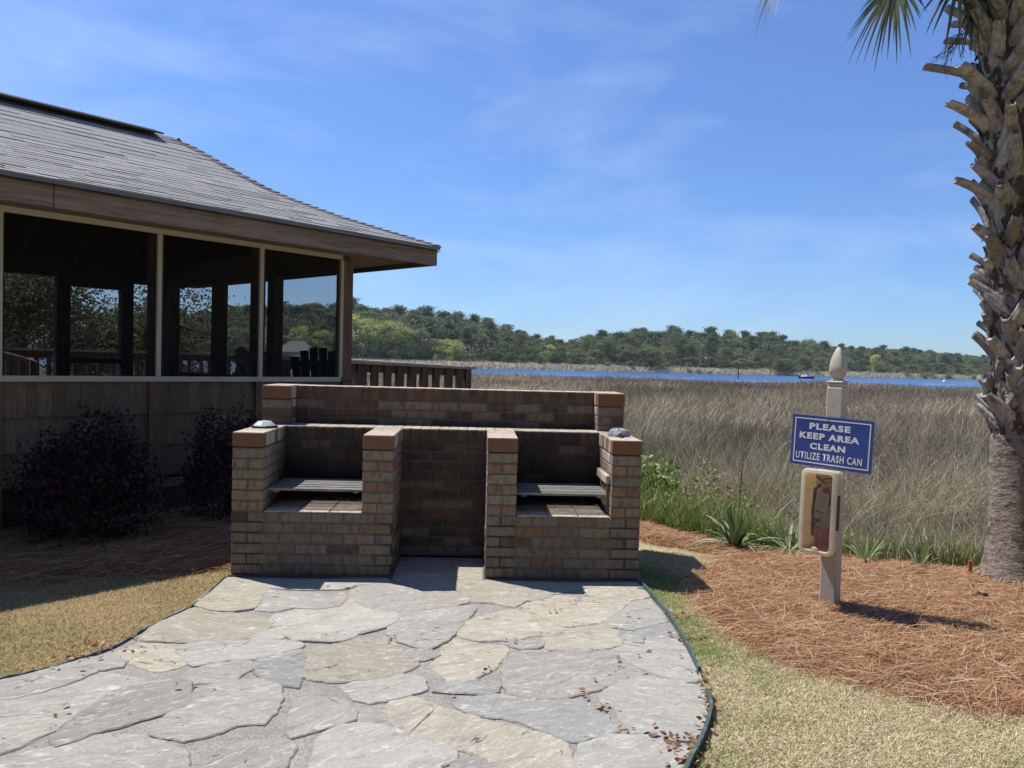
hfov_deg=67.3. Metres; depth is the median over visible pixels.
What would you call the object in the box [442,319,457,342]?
pine tree
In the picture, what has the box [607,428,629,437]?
solar light
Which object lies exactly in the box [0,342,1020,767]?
ground
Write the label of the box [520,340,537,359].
olive green tree
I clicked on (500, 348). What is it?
broadleaf tree
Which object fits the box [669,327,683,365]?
pine tree
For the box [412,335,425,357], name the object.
olive green tree
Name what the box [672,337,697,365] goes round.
broadleaf tree
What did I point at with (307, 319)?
pine tree
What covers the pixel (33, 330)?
oak tree
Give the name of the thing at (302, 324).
olive green tree
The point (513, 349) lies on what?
broadleaf tree
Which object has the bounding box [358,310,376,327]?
pine tree
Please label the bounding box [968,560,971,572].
marker stake
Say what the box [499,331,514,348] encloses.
pine tree
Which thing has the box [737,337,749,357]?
pine tree
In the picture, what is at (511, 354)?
broadleaf tree
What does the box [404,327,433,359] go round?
olive green tree
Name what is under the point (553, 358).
broadleaf tree
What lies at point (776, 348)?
broadleaf tree
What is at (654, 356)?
olive green tree
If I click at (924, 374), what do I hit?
olive green tree
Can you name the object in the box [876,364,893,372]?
broadleaf tree
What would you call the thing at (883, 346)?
pine tree
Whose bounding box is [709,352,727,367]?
broadleaf tree
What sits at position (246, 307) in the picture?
pine tree
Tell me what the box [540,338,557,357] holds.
broadleaf tree
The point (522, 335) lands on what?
broadleaf tree
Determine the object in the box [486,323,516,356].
olive green tree
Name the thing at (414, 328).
broadleaf tree
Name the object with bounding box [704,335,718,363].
pine tree
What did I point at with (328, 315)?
pine tree
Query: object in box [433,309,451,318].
pine tree
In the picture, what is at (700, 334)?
pine tree
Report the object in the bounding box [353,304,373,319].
pine tree
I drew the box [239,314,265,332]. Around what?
broadleaf tree
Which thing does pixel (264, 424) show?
solar light
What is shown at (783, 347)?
broadleaf tree
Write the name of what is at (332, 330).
broadleaf tree
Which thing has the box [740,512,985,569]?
fresh grass
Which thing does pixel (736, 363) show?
olive green tree
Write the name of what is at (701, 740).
garden edging
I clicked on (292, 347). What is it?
waterside cottage
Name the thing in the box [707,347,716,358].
pine tree
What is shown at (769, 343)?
pine tree
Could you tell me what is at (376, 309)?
pine tree
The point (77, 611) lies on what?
lawn grass
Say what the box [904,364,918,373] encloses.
olive green tree
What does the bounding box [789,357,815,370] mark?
broadleaf tree
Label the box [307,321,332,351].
broadleaf tree
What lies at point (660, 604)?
garden edging
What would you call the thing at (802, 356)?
olive green tree
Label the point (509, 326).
pine tree
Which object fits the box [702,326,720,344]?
pine tree
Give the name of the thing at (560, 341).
pine tree
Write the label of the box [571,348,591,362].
olive green tree
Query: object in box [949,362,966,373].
broadleaf tree
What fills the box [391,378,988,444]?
marsh grass
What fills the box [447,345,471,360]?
spring green tree
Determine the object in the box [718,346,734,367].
olive green tree
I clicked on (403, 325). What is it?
broadleaf tree
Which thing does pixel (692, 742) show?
leaf litter
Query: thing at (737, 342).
olive green tree
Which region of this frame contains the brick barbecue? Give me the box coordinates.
[228,384,642,582]
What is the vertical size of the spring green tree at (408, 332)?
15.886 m
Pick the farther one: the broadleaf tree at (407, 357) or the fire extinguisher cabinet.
the broadleaf tree at (407, 357)
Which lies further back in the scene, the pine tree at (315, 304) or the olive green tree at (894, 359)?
the olive green tree at (894, 359)
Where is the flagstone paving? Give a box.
[0,559,707,767]
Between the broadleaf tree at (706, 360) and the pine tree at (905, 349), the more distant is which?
the pine tree at (905, 349)
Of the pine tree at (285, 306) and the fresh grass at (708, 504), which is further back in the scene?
the pine tree at (285, 306)
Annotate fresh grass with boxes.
[640,470,798,540]
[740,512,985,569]
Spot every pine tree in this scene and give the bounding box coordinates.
[228,305,243,312]
[236,304,249,327]
[283,303,313,338]
[283,304,291,335]
[299,311,315,338]
[301,304,314,319]
[308,302,326,308]
[311,307,325,328]
[319,312,335,336]
[321,307,332,319]
[325,302,335,309]
[353,296,362,309]
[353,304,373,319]
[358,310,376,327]
[368,306,381,316]
[379,307,397,321]
[390,304,408,319]
[403,309,422,324]
[404,312,421,327]
[415,305,436,344]
[421,316,440,359]
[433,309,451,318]
[435,316,443,354]
[439,313,461,338]
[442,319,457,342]
[447,330,457,359]
[450,311,466,339]
[458,318,472,326]
[459,326,473,356]
[467,313,480,329]
[468,323,480,359]
[477,318,491,349]
[482,320,498,348]
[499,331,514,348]
[500,324,516,338]
[516,331,529,342]
[531,333,541,349]
[556,339,563,352]
[593,329,608,344]
[629,328,642,347]
[638,329,649,343]
[644,331,659,346]
[654,331,664,347]
[666,325,683,360]
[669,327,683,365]
[683,329,698,347]
[696,332,706,363]
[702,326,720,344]
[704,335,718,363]
[707,331,719,352]
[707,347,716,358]
[718,334,734,353]
[720,329,733,342]
[736,330,751,349]
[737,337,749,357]
[743,335,761,356]
[753,336,764,354]
[755,331,768,367]
[760,330,779,344]
[763,336,776,353]
[764,342,774,368]
[776,334,789,352]
[786,340,800,353]
[818,340,829,353]
[837,342,844,354]
[847,345,855,357]
[852,350,862,365]
[857,346,866,358]
[861,355,871,365]
[868,349,877,359]
[873,346,883,360]
[877,351,884,361]
[879,344,887,356]
[888,351,899,364]
[899,346,912,370]
[905,361,915,368]
[928,352,936,362]
[938,354,950,363]
[953,355,962,366]
[977,358,988,366]
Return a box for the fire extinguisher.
[811,475,831,548]
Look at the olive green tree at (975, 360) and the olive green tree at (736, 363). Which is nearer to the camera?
the olive green tree at (736, 363)
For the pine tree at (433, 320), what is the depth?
350.76 m
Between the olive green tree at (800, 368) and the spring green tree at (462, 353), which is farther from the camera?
the olive green tree at (800, 368)
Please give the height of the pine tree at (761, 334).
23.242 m
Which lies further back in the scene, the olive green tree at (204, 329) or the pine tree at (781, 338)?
the pine tree at (781, 338)
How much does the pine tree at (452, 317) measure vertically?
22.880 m
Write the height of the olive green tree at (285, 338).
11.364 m
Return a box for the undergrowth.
[27,310,989,373]
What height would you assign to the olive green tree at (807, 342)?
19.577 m
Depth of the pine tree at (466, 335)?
342.91 m
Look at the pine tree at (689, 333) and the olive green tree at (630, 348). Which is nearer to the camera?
the olive green tree at (630, 348)
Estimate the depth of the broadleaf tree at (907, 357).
466.10 m
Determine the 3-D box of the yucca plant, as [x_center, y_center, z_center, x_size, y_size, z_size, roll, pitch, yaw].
[1.726,1.101,5.942,0.293,0.349,0.262,2,2,0]
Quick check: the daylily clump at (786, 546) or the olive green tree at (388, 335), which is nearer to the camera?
the daylily clump at (786, 546)
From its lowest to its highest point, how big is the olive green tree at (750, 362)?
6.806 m
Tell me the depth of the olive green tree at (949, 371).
454.11 m
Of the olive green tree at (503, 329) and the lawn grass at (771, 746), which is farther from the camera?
the olive green tree at (503, 329)
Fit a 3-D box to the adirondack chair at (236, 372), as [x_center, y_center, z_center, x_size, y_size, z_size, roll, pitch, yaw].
[-4.629,-0.050,13.317,0.824,1.118,0.948,0,2,-43]
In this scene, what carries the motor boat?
on the river
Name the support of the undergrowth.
on the ground at (644, 546)
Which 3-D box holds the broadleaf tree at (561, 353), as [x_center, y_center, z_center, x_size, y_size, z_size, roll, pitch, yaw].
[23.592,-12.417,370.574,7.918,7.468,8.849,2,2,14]
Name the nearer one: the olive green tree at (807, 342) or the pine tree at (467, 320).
the pine tree at (467, 320)
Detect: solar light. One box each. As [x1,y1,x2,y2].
[251,420,277,428]
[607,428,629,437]
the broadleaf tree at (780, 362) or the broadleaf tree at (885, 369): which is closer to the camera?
the broadleaf tree at (780, 362)
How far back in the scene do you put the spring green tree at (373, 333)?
315.40 m
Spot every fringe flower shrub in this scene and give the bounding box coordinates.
[3,394,176,549]
[173,388,262,521]
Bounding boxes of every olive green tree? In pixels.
[195,322,210,350]
[227,327,248,353]
[230,327,249,350]
[283,335,294,344]
[291,318,320,340]
[370,327,396,357]
[373,312,397,356]
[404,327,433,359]
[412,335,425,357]
[467,332,490,359]
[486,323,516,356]
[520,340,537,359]
[522,346,540,361]
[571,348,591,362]
[580,335,597,357]
[584,357,597,364]
[588,348,603,363]
[591,335,614,360]
[610,343,638,365]
[625,361,634,367]
[626,329,647,363]
[633,347,653,365]
[637,343,658,363]
[638,346,667,366]
[652,344,680,365]
[659,348,676,366]
[681,340,706,365]
[684,355,700,367]
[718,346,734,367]
[719,335,749,360]
[720,330,738,353]
[726,347,748,366]
[729,358,748,369]
[744,359,758,369]
[748,348,765,367]
[771,358,796,369]
[785,346,802,368]
[795,337,814,364]
[795,364,806,372]
[799,342,827,365]
[799,355,814,367]
[811,351,830,369]
[811,356,830,370]
[846,358,855,369]
[884,348,899,365]
[887,356,904,372]
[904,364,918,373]
[913,356,929,372]
[914,353,932,371]
[918,371,927,378]
[927,371,936,378]
[936,367,955,374]
[944,373,954,378]
[962,366,975,375]
[968,356,984,373]
[971,370,983,374]
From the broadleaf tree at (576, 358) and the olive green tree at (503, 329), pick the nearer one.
the broadleaf tree at (576, 358)
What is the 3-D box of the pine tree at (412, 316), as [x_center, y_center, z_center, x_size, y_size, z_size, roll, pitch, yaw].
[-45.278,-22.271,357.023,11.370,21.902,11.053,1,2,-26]
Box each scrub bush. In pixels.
[659,451,759,519]
[778,512,798,537]
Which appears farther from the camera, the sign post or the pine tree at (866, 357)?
the pine tree at (866, 357)
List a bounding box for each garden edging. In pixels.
[0,575,225,679]
[640,579,700,671]
[683,690,712,767]
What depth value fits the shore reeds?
357.94 m
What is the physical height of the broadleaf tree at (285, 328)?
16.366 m
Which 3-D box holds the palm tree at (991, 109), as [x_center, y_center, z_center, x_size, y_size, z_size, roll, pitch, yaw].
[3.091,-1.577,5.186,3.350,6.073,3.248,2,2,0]
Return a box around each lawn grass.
[0,563,230,676]
[638,547,1023,767]
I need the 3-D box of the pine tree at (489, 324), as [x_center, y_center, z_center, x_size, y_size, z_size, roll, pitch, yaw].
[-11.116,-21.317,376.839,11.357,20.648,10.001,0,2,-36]
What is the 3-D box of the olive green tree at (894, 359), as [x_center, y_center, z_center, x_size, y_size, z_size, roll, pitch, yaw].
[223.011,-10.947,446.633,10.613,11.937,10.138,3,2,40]
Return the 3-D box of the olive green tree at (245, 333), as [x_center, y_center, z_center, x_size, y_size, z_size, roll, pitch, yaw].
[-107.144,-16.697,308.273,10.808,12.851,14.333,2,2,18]
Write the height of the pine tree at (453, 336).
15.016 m
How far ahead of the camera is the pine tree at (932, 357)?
500.55 m
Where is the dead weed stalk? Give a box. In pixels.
[733,445,743,508]
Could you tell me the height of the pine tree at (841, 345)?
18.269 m
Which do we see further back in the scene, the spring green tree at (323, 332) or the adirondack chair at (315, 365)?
the spring green tree at (323, 332)
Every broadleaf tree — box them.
[182,337,199,351]
[196,340,227,352]
[229,336,249,350]
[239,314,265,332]
[283,321,297,343]
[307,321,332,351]
[320,326,335,350]
[322,332,335,351]
[333,333,362,355]
[368,318,407,346]
[404,345,427,358]
[405,324,424,354]
[422,337,442,359]
[427,326,451,358]
[449,327,469,353]
[480,347,502,361]
[494,340,513,361]
[501,352,521,363]
[503,343,522,360]
[509,332,536,355]
[515,356,529,362]
[535,356,547,363]
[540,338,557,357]
[543,352,565,363]
[553,342,571,358]
[556,351,566,362]
[564,352,583,364]
[595,339,620,362]
[603,330,640,359]
[614,349,636,365]
[630,349,657,365]
[654,340,678,361]
[667,329,694,365]
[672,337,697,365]
[700,356,716,367]
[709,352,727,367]
[764,345,786,367]
[764,355,784,366]
[766,344,787,356]
[769,357,790,374]
[780,359,798,372]
[783,354,796,367]
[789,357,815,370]
[852,358,873,371]
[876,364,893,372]
[900,354,916,369]
[930,363,948,372]
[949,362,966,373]
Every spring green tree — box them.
[265,326,266,351]
[284,325,313,345]
[308,329,334,354]
[352,314,382,356]
[352,318,386,357]
[371,320,408,358]
[389,326,418,359]
[432,338,454,359]
[445,339,465,360]
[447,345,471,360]
[540,344,560,361]
[867,354,886,371]
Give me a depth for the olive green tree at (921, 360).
458.87 m
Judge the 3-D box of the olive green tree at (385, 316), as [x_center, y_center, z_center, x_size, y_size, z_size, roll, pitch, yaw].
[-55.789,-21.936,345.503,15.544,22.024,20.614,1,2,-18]
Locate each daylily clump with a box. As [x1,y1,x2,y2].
[691,515,791,552]
[747,524,803,555]
[846,536,883,562]
[903,542,937,566]
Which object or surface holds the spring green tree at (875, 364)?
on the ground at (644, 546)
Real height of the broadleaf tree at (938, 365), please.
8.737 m
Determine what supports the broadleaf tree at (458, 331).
on the ground at (644, 546)
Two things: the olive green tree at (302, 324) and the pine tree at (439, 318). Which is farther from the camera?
the pine tree at (439, 318)
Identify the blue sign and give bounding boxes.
[790,414,874,473]
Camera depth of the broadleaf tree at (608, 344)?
376.67 m
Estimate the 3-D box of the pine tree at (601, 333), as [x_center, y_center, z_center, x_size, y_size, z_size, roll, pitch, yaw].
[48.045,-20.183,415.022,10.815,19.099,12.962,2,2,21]
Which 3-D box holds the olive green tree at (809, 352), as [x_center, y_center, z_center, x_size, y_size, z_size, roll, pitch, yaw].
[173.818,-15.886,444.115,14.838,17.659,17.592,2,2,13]
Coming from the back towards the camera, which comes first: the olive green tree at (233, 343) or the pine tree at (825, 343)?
the pine tree at (825, 343)
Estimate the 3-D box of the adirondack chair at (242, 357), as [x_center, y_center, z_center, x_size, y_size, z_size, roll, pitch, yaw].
[-3.454,0.045,10.951,0.948,1.118,0.824,0,2,-38]
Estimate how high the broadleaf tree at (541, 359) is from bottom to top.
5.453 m
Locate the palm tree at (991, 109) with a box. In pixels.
[753,0,1023,588]
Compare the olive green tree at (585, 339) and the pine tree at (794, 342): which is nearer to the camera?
the olive green tree at (585, 339)
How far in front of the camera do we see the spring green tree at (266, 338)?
301.21 m
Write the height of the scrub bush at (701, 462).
1.419 m
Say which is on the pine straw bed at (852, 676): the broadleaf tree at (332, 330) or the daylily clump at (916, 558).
the daylily clump at (916, 558)
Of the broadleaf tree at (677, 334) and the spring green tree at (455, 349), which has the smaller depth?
the spring green tree at (455, 349)
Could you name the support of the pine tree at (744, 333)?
on the ground at (644, 546)
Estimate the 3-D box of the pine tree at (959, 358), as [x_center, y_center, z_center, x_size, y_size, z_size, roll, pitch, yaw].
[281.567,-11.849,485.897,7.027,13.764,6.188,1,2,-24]
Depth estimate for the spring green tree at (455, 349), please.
331.51 m
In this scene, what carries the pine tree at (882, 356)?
on the ground at (644, 546)
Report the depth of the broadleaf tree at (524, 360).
345.13 m
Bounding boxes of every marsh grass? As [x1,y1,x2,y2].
[39,361,418,386]
[367,371,985,403]
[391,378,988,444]
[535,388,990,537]
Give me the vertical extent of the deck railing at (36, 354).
1.020 m
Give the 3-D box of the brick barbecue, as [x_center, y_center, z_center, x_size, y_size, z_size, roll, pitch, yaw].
[-0.493,0.676,5.458,2.644,1.267,1.055,1,2,-2]
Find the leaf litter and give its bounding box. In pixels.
[38,584,718,767]
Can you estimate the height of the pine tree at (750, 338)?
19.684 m
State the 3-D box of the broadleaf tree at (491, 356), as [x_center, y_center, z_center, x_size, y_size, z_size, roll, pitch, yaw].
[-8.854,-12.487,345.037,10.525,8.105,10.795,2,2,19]
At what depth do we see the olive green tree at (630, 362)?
357.78 m
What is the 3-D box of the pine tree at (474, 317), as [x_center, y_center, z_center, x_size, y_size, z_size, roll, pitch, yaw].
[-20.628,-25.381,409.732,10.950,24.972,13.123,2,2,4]
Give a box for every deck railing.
[4,347,291,375]
[264,356,475,388]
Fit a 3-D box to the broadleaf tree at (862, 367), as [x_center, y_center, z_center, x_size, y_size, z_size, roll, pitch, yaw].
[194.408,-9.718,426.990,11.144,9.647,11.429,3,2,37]
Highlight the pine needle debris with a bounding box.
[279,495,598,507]
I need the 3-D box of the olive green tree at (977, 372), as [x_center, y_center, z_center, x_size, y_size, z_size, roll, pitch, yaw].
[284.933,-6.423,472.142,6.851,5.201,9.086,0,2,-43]
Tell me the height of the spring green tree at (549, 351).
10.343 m
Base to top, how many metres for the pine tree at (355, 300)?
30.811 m
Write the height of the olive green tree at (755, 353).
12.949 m
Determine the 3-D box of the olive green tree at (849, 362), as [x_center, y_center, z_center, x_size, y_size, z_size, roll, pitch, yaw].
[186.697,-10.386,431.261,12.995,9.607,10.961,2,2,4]
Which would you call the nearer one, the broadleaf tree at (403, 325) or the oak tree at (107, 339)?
the oak tree at (107, 339)
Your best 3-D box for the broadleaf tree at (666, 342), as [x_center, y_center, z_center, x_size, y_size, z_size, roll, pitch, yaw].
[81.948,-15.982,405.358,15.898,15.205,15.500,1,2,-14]
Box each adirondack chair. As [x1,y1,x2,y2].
[232,347,248,375]
[232,351,266,374]
[290,347,334,376]
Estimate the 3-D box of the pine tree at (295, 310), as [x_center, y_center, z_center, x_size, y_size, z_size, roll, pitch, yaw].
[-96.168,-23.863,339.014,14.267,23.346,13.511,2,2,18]
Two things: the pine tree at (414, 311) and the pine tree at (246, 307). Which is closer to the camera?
the pine tree at (246, 307)
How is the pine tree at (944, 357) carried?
on the ground at (644, 546)
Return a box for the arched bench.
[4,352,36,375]
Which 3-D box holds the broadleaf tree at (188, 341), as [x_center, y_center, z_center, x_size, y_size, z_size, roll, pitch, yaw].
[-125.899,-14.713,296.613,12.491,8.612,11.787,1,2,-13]
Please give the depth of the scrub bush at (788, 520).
7.16 m
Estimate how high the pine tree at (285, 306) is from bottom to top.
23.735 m
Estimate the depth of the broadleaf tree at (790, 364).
388.72 m
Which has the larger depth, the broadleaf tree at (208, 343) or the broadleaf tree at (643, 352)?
the broadleaf tree at (643, 352)
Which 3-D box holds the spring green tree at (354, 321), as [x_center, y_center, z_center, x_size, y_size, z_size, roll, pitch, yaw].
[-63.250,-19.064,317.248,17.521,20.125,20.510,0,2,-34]
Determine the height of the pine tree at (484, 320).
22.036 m
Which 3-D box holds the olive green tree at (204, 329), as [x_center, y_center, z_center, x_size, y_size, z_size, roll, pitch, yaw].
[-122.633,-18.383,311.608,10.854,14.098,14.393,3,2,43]
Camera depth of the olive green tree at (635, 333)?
400.61 m
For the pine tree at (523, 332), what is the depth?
394.29 m
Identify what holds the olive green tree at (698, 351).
on the ground at (644, 546)
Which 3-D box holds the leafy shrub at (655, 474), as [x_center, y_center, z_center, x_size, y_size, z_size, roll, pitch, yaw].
[1.370,1.251,7.586,0.767,1.272,0.834,2,2,0]
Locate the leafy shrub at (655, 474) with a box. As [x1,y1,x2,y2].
[640,447,685,513]
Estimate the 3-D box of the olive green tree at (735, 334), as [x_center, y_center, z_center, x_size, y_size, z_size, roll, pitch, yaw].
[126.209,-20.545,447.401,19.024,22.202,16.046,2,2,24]
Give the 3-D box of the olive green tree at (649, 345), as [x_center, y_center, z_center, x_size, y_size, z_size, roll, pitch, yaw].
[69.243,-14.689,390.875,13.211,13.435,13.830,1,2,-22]
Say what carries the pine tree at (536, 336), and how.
on the ground at (644, 546)
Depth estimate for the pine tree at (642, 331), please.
421.37 m
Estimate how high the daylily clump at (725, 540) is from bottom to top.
0.230 m
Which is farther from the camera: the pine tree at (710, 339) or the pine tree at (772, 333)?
the pine tree at (772, 333)
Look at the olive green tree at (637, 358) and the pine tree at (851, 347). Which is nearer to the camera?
the olive green tree at (637, 358)
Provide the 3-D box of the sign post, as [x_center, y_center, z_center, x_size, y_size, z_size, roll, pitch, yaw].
[1.891,0.616,4.520,0.094,1.664,0.094,3,2,43]
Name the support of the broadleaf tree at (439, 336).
on the ground at (644, 546)
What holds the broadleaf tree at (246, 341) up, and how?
on the ground at (644, 546)
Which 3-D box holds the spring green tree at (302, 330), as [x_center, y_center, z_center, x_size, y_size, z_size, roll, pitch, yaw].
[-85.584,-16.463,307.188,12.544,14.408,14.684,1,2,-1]
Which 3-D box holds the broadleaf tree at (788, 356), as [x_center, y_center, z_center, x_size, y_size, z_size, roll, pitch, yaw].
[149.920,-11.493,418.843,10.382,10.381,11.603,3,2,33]
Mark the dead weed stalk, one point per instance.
(741, 469)
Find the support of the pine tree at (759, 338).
on the ground at (644, 546)
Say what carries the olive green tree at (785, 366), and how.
on the ground at (644, 546)
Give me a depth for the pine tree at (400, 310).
404.52 m
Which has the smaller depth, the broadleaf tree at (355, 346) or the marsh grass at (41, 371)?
the marsh grass at (41, 371)
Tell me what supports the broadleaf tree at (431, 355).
on the ground at (644, 546)
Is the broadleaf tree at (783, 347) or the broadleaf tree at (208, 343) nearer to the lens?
the broadleaf tree at (208, 343)
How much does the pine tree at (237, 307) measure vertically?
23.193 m
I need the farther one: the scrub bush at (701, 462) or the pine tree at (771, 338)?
the pine tree at (771, 338)
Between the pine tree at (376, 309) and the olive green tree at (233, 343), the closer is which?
the olive green tree at (233, 343)
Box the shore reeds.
[30,348,983,379]
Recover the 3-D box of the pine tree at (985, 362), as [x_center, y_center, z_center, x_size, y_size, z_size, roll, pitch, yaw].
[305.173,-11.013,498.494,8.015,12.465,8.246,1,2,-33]
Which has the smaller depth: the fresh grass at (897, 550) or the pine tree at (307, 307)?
the fresh grass at (897, 550)
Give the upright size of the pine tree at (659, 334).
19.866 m
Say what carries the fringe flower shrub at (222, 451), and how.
on the pine straw bed at (89, 574)
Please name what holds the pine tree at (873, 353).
on the ground at (644, 546)
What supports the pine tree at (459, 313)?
on the ground at (644, 546)
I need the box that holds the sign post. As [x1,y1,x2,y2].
[819,347,848,606]
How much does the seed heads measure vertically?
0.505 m
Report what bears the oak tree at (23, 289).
on the ground at (644, 546)
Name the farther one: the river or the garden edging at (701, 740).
the river
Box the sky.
[0,0,987,362]
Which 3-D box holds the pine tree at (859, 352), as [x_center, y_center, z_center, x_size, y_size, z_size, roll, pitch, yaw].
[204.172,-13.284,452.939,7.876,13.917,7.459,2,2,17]
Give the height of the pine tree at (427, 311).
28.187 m
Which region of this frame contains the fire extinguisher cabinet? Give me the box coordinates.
[798,468,844,556]
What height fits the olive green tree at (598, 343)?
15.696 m
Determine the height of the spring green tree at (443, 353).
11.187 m
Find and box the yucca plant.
[714,505,754,548]
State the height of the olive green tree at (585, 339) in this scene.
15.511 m
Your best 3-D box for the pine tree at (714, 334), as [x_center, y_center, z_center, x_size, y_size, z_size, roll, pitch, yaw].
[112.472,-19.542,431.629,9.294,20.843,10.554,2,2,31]
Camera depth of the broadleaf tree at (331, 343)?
313.45 m
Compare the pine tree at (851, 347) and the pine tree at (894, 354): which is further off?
the pine tree at (851, 347)
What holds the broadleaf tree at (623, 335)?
on the ground at (644, 546)
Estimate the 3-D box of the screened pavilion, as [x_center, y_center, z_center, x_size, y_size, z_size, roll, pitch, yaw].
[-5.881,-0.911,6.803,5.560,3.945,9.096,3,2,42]
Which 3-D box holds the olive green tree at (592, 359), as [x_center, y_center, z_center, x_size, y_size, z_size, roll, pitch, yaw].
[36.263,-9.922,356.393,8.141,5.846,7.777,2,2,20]
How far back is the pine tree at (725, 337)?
423.15 m
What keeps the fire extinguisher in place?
in the fire extinguisher cabinet
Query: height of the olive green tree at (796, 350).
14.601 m
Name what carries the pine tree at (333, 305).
on the ground at (644, 546)
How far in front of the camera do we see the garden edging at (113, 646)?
3.66 m
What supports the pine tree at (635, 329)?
on the ground at (644, 546)
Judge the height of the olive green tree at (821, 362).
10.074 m
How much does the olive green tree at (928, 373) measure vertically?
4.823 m
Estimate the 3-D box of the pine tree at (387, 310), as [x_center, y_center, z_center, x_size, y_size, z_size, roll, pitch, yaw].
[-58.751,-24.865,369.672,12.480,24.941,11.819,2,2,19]
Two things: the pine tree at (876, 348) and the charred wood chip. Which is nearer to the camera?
the charred wood chip
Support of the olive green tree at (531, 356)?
on the ground at (644, 546)
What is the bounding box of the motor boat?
[798,372,813,378]
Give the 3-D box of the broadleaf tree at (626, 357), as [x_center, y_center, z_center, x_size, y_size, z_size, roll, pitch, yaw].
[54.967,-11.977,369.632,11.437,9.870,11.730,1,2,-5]
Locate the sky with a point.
(576, 168)
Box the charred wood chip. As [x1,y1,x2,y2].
[972,592,991,596]
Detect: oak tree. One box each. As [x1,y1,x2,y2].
[4,273,142,375]
[4,284,249,375]
[7,276,48,358]
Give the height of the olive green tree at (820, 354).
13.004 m
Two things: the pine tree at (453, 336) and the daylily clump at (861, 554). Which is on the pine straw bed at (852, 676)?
the daylily clump at (861, 554)
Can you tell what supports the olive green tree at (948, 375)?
on the ground at (644, 546)
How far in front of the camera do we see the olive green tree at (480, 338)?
355.53 m
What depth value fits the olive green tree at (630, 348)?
372.61 m
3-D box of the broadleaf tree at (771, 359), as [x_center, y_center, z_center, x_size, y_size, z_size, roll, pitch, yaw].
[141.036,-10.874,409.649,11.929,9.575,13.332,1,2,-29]
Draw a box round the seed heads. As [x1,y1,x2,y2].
[786,437,989,525]
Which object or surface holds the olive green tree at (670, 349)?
on the ground at (644, 546)
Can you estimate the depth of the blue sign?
4.47 m
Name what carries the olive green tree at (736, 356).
on the ground at (644, 546)
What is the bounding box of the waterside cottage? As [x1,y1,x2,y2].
[282,341,311,355]
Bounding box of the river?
[32,359,981,388]
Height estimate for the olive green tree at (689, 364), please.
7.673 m
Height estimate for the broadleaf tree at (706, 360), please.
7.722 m
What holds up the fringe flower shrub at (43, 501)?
on the pine straw bed at (89, 574)
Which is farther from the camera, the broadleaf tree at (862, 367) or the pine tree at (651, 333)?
the broadleaf tree at (862, 367)
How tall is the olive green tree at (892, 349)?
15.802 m
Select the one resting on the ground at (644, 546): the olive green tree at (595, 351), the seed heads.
the olive green tree at (595, 351)
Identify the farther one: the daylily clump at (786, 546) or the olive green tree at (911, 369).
the olive green tree at (911, 369)
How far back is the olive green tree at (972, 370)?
456.33 m
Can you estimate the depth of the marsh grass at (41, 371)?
69.84 m
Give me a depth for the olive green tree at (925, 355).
474.14 m
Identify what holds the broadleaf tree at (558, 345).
on the ground at (644, 546)
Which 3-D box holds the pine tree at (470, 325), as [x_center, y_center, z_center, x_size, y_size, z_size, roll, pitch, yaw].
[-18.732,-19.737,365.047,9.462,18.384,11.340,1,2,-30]
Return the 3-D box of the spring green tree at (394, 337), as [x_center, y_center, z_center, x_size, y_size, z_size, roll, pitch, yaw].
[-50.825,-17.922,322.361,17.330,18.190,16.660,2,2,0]
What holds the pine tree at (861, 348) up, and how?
on the ground at (644, 546)
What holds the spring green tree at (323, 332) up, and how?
on the ground at (644, 546)
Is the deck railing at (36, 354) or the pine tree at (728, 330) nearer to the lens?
the deck railing at (36, 354)
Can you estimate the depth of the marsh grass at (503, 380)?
68.60 m
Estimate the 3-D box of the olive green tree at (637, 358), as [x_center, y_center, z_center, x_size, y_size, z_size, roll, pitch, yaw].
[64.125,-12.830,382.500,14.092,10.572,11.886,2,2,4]
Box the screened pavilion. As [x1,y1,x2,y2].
[0,92,440,532]
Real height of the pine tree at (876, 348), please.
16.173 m
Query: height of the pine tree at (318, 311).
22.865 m

